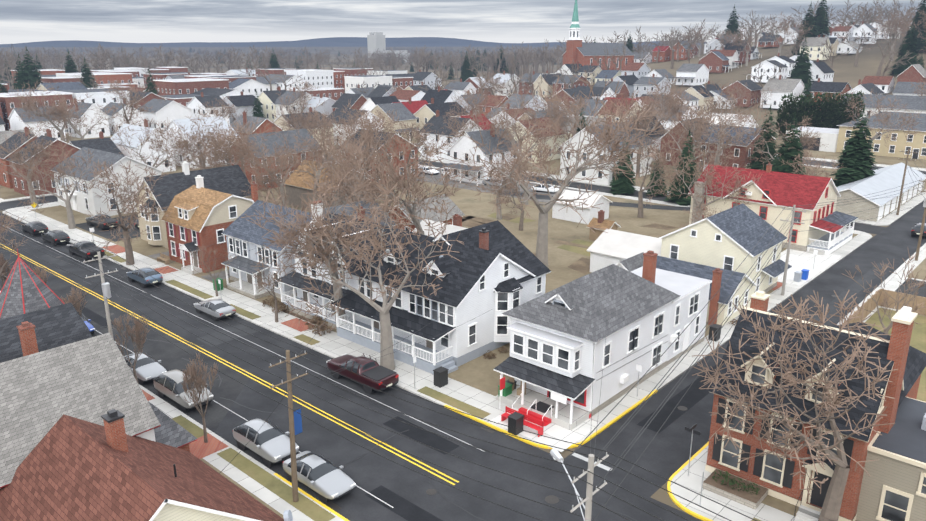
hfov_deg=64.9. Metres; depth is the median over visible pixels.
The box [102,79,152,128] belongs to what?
town tree
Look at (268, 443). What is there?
car
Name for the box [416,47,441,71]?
tree
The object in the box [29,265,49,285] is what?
pollard tree
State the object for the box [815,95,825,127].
conifer hedge
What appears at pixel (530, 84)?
town tree
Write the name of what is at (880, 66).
town tree
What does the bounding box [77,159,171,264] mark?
street tree
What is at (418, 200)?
yard tree
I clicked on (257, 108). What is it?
conifer
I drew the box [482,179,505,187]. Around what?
parked car
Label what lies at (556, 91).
yard tree
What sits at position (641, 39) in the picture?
tree
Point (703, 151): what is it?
town tree
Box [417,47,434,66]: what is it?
tree
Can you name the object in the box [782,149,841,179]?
yard tree
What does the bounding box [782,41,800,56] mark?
town tree
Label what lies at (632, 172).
conifer
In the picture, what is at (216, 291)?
street tree
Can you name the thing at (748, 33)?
town tree
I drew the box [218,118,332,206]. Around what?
yard tree
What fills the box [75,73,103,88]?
town tree
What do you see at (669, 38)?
town tree
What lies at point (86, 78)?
pine
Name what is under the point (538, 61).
tree
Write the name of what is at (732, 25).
pine
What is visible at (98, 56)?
tree
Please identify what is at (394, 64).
tree
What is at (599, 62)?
town tree
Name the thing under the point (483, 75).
town tree
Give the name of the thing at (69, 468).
brown house roof
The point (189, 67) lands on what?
town tree
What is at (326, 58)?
tree
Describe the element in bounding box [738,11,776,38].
hill tree
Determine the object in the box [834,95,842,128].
conifer hedge
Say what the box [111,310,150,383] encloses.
pollard tree
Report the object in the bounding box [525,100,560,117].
town tree
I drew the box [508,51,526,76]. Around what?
tree
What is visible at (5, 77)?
conifer
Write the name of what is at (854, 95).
conifer hedge
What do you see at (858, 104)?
conifer hedge
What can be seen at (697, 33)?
town tree
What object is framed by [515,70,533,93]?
town tree
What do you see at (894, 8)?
tree
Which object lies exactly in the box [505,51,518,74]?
tree
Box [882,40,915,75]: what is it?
town tree
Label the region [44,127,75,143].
town tree
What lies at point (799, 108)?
conifer hedge
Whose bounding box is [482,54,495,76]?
tree
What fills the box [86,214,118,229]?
car
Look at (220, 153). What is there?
yard tree
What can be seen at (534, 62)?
tree
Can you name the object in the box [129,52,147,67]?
tree
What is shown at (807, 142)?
yard tree
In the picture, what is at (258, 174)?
yard tree
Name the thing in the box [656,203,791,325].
cream house
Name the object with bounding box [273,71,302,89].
town tree
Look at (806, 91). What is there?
conifer
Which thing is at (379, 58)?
tree
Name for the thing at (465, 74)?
conifer
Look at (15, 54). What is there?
tree
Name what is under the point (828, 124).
conifer hedge
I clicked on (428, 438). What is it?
street wear
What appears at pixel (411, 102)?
town houses
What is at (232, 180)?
tan house
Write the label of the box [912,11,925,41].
hill tree
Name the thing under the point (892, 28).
hill tree
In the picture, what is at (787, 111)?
conifer hedge
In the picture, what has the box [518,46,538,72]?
tree
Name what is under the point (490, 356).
shrub
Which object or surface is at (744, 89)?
town tree
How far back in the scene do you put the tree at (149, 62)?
439.00 m
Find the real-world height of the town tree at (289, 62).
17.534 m
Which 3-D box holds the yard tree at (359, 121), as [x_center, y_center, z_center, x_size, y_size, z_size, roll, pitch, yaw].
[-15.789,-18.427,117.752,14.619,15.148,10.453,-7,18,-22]
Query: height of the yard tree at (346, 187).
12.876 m
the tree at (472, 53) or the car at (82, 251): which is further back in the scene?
the tree at (472, 53)
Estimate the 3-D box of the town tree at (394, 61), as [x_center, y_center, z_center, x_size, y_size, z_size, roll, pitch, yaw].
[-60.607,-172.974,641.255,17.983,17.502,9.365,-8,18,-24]
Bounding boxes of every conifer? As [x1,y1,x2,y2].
[4,58,11,85]
[35,54,42,68]
[144,66,159,95]
[251,91,265,117]
[269,50,280,67]
[447,63,454,79]
[459,51,472,81]
[470,57,478,76]
[475,50,480,68]
[478,52,487,70]
[494,49,508,75]
[574,108,587,133]
[608,137,637,194]
[615,142,635,184]
[625,35,633,52]
[645,149,667,196]
[664,130,699,205]
[746,106,779,170]
[772,115,806,174]
[799,77,812,113]
[813,0,830,36]
[816,12,830,36]
[829,104,877,186]
[887,20,919,74]
[917,54,924,68]
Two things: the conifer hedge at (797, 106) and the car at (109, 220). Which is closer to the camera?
the car at (109, 220)
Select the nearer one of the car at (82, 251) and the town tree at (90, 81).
the car at (82, 251)
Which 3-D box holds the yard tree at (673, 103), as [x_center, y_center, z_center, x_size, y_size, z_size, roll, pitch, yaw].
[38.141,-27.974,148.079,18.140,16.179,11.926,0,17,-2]
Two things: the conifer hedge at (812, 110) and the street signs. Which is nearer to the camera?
the street signs
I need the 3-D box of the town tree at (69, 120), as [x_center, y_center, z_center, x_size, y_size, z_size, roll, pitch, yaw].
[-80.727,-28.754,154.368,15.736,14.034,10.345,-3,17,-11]
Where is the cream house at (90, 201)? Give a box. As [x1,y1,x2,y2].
[51,147,164,215]
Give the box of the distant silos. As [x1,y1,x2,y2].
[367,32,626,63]
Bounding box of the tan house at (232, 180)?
[133,161,251,248]
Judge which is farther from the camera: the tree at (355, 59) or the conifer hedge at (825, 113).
the tree at (355, 59)
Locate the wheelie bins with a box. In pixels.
[213,269,809,435]
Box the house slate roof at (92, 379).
[0,321,197,487]
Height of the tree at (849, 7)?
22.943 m
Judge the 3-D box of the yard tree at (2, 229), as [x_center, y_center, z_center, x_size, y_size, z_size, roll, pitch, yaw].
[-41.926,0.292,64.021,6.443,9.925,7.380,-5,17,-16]
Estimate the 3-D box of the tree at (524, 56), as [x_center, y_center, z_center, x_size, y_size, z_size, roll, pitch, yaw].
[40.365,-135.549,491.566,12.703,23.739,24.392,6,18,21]
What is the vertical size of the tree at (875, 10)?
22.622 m
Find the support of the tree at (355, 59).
on the terrain hill at (844, 69)
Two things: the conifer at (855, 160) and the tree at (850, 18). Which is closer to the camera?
the conifer at (855, 160)
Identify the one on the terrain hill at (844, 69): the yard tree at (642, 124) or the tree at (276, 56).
the tree at (276, 56)
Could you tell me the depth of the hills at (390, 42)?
6090.55 m
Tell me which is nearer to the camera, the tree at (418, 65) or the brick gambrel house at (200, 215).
the brick gambrel house at (200, 215)
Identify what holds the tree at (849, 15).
on the terrain hill at (844, 69)
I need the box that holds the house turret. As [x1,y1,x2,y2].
[0,249,91,362]
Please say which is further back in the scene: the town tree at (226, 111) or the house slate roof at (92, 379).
the town tree at (226, 111)
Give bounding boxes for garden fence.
[841,289,925,324]
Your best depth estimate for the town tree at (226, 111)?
180.14 m
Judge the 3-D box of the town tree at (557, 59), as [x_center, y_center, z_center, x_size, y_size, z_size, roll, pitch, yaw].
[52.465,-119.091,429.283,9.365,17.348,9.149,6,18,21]
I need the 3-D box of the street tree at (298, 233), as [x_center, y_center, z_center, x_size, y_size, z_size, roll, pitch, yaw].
[-11.784,-0.684,59.306,10.733,14.561,16.326,-2,17,-8]
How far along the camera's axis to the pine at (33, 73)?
289.89 m
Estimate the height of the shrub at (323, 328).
1.096 m
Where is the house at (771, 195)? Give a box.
[688,163,857,254]
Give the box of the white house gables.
[276,206,388,328]
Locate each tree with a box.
[0,51,17,71]
[0,61,10,87]
[0,123,56,207]
[0,212,27,279]
[0,252,9,289]
[1,44,28,67]
[1,61,18,88]
[2,50,21,69]
[7,80,104,141]
[9,139,100,228]
[29,47,47,68]
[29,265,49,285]
[32,47,53,65]
[38,92,119,139]
[39,48,63,68]
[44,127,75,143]
[53,53,68,69]
[60,288,86,315]
[63,48,93,72]
[73,53,97,70]
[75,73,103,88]
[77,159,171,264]
[83,44,112,69]
[85,43,124,69]
[87,49,111,69]
[94,49,123,69]
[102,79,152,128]
[109,46,132,67]
[111,111,197,173]
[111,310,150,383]
[116,52,131,66]
[127,46,158,67]
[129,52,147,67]
[138,61,157,72]
[140,53,159,68]
[141,57,159,68]
[153,43,176,66]
[153,109,232,174]
[154,47,172,66]
[157,53,184,66]
[168,52,188,66]
[170,47,198,66]
[181,50,196,66]
[181,353,218,442]
[185,245,238,295]
[186,55,199,72]
[189,143,232,170]
[190,121,258,177]
[194,95,235,118]
[200,56,210,72]
[206,58,222,72]
[206,125,249,164]
[212,52,227,72]
[218,45,239,69]
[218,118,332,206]
[231,45,268,68]
[231,62,257,75]
[232,107,252,120]
[238,47,258,68]
[241,170,383,331]
[242,48,266,65]
[242,148,299,207]
[252,64,279,90]
[253,256,290,321]
[256,45,287,67]
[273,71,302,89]
[273,95,334,135]
[276,174,463,369]
[278,93,294,114]
[280,55,303,68]
[284,81,319,112]
[285,126,358,200]
[289,57,308,69]
[293,111,352,163]
[295,47,324,67]
[305,129,375,207]
[309,121,392,204]
[317,48,331,69]
[318,99,409,169]
[328,148,413,217]
[332,58,344,67]
[332,128,469,234]
[334,109,403,197]
[339,104,383,140]
[344,48,371,67]
[353,47,370,67]
[353,58,372,67]
[356,82,379,92]
[357,59,389,74]
[371,53,382,69]
[382,48,403,62]
[385,54,401,69]
[392,57,401,69]
[397,121,446,186]
[402,54,423,72]
[407,52,425,70]
[410,51,430,71]
[412,53,438,72]
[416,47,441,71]
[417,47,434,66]
[418,74,454,90]
[430,49,451,68]
[431,72,663,266]
[432,55,450,77]
[432,60,456,89]
[441,100,492,151]
[445,53,457,76]
[446,88,490,122]
[449,56,460,77]
[449,142,539,219]
[450,50,463,70]
[462,47,477,69]
[462,48,492,70]
[463,46,482,64]
[468,62,500,94]
[474,68,507,96]
[481,50,497,76]
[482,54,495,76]
[482,99,570,178]
[483,167,530,230]
[487,137,550,204]
[488,46,505,61]
[489,45,508,72]
[489,81,567,165]
[496,75,524,95]
[501,46,531,70]
[503,46,518,73]
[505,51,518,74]
[506,57,529,91]
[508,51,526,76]
[513,42,535,74]
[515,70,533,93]
[516,44,547,72]
[516,73,546,94]
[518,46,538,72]
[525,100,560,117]
[530,47,549,72]
[530,49,542,73]
[534,45,549,69]
[535,87,586,123]
[537,39,554,73]
[542,49,564,72]
[543,94,589,143]
[545,63,578,88]
[546,43,559,70]
[556,59,596,88]
[557,36,593,58]
[593,46,612,69]
[599,31,622,42]
[602,73,689,122]
[603,83,692,140]
[609,48,622,69]
[613,40,628,70]
[613,98,673,177]
[630,139,693,217]
[634,26,653,51]
[638,45,652,62]
[643,83,677,103]
[648,35,669,62]
[652,27,682,45]
[653,97,744,165]
[662,31,688,68]
[664,104,712,172]
[664,141,759,221]
[669,31,695,61]
[680,202,721,227]
[683,19,718,50]
[683,26,712,56]
[683,27,713,44]
[686,46,698,63]
[687,26,704,60]
[691,79,775,164]
[692,25,716,53]
[692,290,897,520]
[695,136,714,165]
[716,30,741,49]
[723,80,750,113]
[727,26,768,65]
[733,23,760,44]
[733,116,828,169]
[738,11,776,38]
[738,14,769,45]
[743,62,781,87]
[752,14,769,36]
[756,87,772,111]
[762,12,813,55]
[769,14,782,34]
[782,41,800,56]
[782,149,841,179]
[792,1,835,26]
[802,5,837,19]
[813,39,847,68]
[826,0,863,25]
[835,26,850,41]
[836,7,862,25]
[838,10,862,25]
[841,11,857,25]
[841,28,873,66]
[843,250,925,333]
[845,87,923,156]
[853,6,887,26]
[857,2,881,23]
[858,0,898,25]
[863,28,909,75]
[869,9,910,60]
[871,0,891,21]
[873,0,917,35]
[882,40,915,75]
[885,0,905,22]
[886,16,909,51]
[887,0,921,41]
[895,7,915,35]
[910,77,925,98]
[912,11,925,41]
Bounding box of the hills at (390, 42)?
[0,37,706,46]
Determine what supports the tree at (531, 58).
on the terrain hill at (844, 69)
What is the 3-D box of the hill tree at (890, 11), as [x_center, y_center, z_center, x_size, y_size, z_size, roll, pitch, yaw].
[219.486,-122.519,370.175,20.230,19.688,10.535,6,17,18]
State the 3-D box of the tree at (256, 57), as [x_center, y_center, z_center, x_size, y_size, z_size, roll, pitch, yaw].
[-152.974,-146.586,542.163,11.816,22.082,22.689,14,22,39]
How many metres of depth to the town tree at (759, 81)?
241.00 m
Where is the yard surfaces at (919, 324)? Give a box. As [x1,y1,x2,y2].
[75,166,925,520]
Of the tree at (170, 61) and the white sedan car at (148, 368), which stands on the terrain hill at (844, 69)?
the tree at (170, 61)
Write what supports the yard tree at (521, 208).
on the pavement
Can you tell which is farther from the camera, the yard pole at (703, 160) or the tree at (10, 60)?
the tree at (10, 60)
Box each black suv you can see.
[21,221,47,236]
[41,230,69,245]
[911,223,925,237]
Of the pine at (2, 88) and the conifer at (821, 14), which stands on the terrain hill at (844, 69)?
the conifer at (821, 14)
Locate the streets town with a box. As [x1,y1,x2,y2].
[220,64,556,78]
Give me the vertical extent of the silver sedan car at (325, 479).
1.460 m
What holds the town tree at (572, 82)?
on the terrain hill at (844, 69)
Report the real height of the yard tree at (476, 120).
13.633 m
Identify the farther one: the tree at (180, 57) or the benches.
the tree at (180, 57)
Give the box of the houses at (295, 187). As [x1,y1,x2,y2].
[230,93,925,240]
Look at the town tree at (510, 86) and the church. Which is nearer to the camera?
the town tree at (510, 86)
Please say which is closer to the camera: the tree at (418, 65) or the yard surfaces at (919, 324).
the yard surfaces at (919, 324)
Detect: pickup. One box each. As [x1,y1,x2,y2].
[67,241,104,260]
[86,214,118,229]
[326,353,398,393]
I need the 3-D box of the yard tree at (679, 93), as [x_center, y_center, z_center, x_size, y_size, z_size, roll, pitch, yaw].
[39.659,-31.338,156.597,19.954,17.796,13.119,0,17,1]
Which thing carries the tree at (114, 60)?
on the terrain hill at (844, 69)
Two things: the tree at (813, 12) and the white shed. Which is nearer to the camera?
the white shed
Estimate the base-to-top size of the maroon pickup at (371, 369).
1.880 m
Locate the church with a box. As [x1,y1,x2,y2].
[563,0,633,69]
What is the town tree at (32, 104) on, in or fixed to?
on the pavement
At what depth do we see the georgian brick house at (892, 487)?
37.40 m
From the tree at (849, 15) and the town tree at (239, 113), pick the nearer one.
the town tree at (239, 113)
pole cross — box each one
[780,205,805,295]
[896,149,915,214]
[915,179,925,260]
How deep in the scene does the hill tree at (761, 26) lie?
432.54 m
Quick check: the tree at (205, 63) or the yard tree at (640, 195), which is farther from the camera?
the tree at (205, 63)
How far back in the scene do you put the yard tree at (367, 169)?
85.31 m
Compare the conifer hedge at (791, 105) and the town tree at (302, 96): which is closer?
the conifer hedge at (791, 105)
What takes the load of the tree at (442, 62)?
on the terrain hill at (844, 69)
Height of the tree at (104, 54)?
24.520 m
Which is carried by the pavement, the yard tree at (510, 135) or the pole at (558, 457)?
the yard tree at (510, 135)
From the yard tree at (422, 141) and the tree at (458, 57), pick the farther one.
the tree at (458, 57)
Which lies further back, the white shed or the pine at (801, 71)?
the pine at (801, 71)
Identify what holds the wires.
attached to the pole at (295, 423)
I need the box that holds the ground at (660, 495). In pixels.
[0,47,888,514]
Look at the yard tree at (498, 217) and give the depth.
97.57 m
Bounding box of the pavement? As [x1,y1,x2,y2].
[0,123,925,520]
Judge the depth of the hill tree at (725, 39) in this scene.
333.46 m
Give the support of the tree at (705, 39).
on the terrain hill at (844, 69)
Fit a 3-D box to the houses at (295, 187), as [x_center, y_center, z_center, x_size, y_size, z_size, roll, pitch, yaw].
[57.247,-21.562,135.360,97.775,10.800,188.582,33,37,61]
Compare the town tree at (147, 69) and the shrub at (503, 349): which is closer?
the shrub at (503, 349)
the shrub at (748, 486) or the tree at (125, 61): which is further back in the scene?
the tree at (125, 61)
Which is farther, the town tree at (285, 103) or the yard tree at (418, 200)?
the town tree at (285, 103)
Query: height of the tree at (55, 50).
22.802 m
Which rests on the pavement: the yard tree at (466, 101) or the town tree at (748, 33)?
the yard tree at (466, 101)
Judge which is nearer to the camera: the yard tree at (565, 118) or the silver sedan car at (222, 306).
the silver sedan car at (222, 306)
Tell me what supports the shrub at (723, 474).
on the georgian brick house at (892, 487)
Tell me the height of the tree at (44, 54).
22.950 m
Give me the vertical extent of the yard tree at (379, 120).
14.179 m
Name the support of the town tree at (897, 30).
on the terrain hill at (844, 69)
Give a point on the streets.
(666, 454)
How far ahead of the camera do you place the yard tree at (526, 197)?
108.19 m
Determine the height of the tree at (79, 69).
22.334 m
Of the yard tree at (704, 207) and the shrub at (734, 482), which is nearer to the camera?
the shrub at (734, 482)
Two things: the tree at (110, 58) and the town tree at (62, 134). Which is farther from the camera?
the tree at (110, 58)
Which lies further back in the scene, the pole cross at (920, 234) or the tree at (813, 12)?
the tree at (813, 12)
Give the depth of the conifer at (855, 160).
111.29 m
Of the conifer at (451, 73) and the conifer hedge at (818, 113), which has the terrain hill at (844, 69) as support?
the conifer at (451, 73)
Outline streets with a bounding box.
[0,130,925,520]
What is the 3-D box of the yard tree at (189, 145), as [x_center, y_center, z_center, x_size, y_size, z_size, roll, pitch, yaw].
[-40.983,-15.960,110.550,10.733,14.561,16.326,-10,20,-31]
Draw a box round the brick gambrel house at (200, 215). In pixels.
[161,175,257,274]
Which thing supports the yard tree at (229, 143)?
on the pavement
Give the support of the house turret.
on the ground at (660, 495)
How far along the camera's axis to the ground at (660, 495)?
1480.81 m
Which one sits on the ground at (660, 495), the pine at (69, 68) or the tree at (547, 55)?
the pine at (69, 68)
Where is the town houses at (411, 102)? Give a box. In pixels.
[0,21,925,195]
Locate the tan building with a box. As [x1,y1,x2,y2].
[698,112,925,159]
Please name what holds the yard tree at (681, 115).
on the pavement
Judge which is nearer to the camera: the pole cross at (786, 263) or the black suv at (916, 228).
the pole cross at (786, 263)
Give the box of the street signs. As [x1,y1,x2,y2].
[31,203,817,505]
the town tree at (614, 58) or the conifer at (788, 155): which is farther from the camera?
the town tree at (614, 58)
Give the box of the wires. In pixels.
[0,149,925,520]
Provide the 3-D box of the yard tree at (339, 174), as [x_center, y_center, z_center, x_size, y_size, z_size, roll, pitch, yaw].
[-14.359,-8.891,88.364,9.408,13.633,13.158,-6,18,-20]
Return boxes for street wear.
[2,232,889,520]
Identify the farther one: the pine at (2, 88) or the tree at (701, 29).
the tree at (701, 29)
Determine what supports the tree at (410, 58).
on the terrain hill at (844, 69)
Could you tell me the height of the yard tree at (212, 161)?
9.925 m
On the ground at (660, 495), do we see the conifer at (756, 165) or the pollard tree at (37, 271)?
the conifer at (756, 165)
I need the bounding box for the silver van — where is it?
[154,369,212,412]
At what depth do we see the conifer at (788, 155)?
112.21 m
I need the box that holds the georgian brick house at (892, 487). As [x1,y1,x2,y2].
[702,291,925,520]
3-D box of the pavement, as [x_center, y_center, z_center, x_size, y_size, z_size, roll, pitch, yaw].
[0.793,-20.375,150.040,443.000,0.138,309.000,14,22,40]
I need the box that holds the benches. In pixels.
[157,253,543,436]
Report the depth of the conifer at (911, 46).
269.19 m
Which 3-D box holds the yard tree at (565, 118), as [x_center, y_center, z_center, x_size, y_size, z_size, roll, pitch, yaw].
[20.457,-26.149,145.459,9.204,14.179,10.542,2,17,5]
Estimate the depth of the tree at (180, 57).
502.88 m
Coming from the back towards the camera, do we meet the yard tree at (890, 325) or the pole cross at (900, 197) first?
the pole cross at (900, 197)
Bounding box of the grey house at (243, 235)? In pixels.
[221,199,395,300]
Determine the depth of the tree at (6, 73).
397.24 m
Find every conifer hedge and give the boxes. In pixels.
[774,94,788,139]
[780,93,791,139]
[785,92,796,131]
[791,96,798,125]
[793,94,803,127]
[796,94,806,126]
[802,97,809,126]
[804,93,814,126]
[808,94,817,126]
[809,91,821,126]
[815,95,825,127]
[819,92,829,127]
[822,91,831,127]
[824,94,836,127]
[830,91,840,128]
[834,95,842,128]
[836,93,846,128]
[839,93,850,122]
[844,93,853,121]
[846,92,856,121]
[851,91,861,120]
[852,89,864,119]
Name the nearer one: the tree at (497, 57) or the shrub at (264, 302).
the shrub at (264, 302)
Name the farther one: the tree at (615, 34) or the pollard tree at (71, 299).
the tree at (615, 34)
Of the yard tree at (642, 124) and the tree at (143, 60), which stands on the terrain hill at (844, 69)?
the tree at (143, 60)
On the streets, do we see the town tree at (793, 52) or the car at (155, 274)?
the car at (155, 274)
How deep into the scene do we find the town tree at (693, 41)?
361.02 m
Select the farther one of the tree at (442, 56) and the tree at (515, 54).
the tree at (442, 56)
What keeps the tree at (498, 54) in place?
on the terrain hill at (844, 69)
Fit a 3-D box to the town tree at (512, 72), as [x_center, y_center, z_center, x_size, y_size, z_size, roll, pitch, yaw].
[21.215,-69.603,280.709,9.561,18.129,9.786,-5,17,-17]
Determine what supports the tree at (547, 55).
on the terrain hill at (844, 69)
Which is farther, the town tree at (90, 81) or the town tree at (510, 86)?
the town tree at (90, 81)
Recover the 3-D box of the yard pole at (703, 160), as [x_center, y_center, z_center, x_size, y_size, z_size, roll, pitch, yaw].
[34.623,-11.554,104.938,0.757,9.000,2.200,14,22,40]
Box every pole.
[83,251,117,338]
[269,350,307,501]
[550,448,608,520]
[700,149,707,172]
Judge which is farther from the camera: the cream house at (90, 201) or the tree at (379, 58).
the tree at (379, 58)
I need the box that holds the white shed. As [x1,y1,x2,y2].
[587,228,661,271]
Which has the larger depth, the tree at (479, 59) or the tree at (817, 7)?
the tree at (479, 59)
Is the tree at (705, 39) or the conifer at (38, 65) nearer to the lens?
the conifer at (38, 65)
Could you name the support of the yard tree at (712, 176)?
on the pavement
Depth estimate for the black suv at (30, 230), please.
92.21 m
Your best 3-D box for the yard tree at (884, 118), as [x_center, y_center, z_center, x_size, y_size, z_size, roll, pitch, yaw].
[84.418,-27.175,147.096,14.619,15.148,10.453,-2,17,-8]
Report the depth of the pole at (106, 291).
50.06 m
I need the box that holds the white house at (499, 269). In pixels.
[331,220,550,374]
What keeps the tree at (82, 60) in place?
on the terrain hill at (844, 69)
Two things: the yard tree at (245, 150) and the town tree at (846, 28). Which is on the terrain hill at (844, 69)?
the town tree at (846, 28)
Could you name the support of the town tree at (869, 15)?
on the terrain hill at (844, 69)
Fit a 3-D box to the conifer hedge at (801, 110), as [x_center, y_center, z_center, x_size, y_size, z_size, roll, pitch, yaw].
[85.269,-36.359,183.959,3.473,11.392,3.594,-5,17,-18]
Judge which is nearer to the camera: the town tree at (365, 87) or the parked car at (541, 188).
the parked car at (541, 188)
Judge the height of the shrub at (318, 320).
1.261 m
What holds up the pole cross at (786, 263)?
on the pavement
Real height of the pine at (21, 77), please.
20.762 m
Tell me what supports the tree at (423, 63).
on the terrain hill at (844, 69)
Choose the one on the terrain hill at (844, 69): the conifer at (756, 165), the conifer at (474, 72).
the conifer at (474, 72)
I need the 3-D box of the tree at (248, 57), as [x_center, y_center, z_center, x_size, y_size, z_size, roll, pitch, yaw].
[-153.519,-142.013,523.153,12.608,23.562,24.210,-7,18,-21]
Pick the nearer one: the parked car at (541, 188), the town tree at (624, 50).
the parked car at (541, 188)
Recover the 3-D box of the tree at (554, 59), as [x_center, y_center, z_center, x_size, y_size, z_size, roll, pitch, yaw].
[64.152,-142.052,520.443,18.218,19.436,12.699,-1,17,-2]
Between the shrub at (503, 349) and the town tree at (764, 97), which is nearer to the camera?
the shrub at (503, 349)
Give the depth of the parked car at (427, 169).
134.68 m
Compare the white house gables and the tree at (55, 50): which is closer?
the white house gables
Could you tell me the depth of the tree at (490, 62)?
531.79 m
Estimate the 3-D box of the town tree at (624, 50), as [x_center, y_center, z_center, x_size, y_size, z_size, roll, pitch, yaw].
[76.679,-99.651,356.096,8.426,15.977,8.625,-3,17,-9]
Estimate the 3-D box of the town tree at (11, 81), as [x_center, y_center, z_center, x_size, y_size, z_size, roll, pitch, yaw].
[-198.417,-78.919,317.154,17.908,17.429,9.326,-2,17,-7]
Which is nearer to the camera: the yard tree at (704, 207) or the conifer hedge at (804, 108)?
the yard tree at (704, 207)
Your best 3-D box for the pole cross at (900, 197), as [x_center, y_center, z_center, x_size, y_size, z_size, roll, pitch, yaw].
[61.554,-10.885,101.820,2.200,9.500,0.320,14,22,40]
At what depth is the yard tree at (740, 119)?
124.50 m
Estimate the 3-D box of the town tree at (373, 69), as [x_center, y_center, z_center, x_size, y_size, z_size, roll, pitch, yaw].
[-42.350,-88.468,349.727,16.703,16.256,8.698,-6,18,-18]
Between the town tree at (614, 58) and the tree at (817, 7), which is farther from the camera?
the tree at (817, 7)
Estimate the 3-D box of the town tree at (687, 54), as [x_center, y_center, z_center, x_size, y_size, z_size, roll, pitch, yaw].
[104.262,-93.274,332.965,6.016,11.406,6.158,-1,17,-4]
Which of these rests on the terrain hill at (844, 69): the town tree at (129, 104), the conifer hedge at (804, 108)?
the conifer hedge at (804, 108)
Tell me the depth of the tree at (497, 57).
469.42 m
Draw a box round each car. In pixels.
[78,313,94,333]
[124,352,166,384]
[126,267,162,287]
[194,299,235,320]
[233,418,298,467]
[283,451,355,502]
[418,167,438,174]
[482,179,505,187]
[531,184,558,193]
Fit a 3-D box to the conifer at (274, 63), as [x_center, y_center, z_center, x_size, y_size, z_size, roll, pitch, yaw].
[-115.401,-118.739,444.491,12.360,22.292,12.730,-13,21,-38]
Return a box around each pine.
[0,76,7,92]
[12,53,35,89]
[22,47,43,87]
[63,51,79,72]
[79,57,98,87]
[723,5,740,41]
[788,37,813,87]
[790,1,817,56]
[900,0,925,50]
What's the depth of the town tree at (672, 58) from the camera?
342.55 m
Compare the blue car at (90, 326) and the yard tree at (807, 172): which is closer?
the blue car at (90, 326)
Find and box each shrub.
[262,296,278,306]
[272,301,288,312]
[305,315,325,328]
[312,321,332,335]
[483,350,496,359]
[497,346,508,353]
[712,470,732,484]
[729,478,744,490]
[744,482,759,494]
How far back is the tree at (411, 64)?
582.72 m
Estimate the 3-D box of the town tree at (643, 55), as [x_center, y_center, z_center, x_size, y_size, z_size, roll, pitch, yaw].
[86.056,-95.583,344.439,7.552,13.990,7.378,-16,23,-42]
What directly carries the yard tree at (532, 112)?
on the pavement
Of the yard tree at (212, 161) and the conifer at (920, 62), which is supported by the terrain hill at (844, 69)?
the conifer at (920, 62)
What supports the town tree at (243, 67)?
on the terrain hill at (844, 69)
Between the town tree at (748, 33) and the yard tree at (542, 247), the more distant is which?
the town tree at (748, 33)
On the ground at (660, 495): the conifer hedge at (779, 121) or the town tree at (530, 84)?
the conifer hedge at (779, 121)
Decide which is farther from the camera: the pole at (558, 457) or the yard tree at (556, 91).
the yard tree at (556, 91)
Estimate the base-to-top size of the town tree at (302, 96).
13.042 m
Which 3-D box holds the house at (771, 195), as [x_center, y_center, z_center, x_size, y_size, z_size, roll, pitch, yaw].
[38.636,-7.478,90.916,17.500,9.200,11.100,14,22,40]
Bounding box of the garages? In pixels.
[835,162,925,221]
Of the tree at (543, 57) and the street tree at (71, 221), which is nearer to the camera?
the street tree at (71, 221)
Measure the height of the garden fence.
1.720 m
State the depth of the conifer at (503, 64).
481.56 m
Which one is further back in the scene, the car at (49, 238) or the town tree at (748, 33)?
the town tree at (748, 33)
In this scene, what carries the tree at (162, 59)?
on the terrain hill at (844, 69)
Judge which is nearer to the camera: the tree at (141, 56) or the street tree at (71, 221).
the street tree at (71, 221)
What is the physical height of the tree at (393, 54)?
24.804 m
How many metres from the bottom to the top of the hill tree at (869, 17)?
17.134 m
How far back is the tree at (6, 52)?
384.40 m
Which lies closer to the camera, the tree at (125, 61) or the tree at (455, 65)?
the tree at (125, 61)
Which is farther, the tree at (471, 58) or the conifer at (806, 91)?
the tree at (471, 58)
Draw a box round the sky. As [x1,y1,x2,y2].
[0,0,925,43]
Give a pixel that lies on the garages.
(887, 178)
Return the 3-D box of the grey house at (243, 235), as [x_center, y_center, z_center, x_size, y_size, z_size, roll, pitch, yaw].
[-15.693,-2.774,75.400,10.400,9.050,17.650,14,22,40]
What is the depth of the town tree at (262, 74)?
310.37 m
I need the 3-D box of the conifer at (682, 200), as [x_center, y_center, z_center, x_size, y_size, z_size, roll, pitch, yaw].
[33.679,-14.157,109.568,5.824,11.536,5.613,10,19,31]
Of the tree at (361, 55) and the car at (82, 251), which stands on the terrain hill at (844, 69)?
the tree at (361, 55)
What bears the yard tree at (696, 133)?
on the pavement
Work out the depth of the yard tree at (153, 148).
114.09 m
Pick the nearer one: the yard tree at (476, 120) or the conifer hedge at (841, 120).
the yard tree at (476, 120)
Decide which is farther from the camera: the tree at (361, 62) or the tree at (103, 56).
the tree at (361, 62)
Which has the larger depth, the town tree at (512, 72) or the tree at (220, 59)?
the tree at (220, 59)
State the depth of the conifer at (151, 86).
246.45 m
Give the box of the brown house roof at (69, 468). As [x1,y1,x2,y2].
[0,409,292,520]
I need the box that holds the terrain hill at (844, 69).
[344,39,925,131]
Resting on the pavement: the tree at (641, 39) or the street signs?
the street signs
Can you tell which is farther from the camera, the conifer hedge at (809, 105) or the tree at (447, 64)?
the tree at (447, 64)
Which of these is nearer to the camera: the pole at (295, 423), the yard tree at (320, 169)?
the pole at (295, 423)
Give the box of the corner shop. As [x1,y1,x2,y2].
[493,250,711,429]

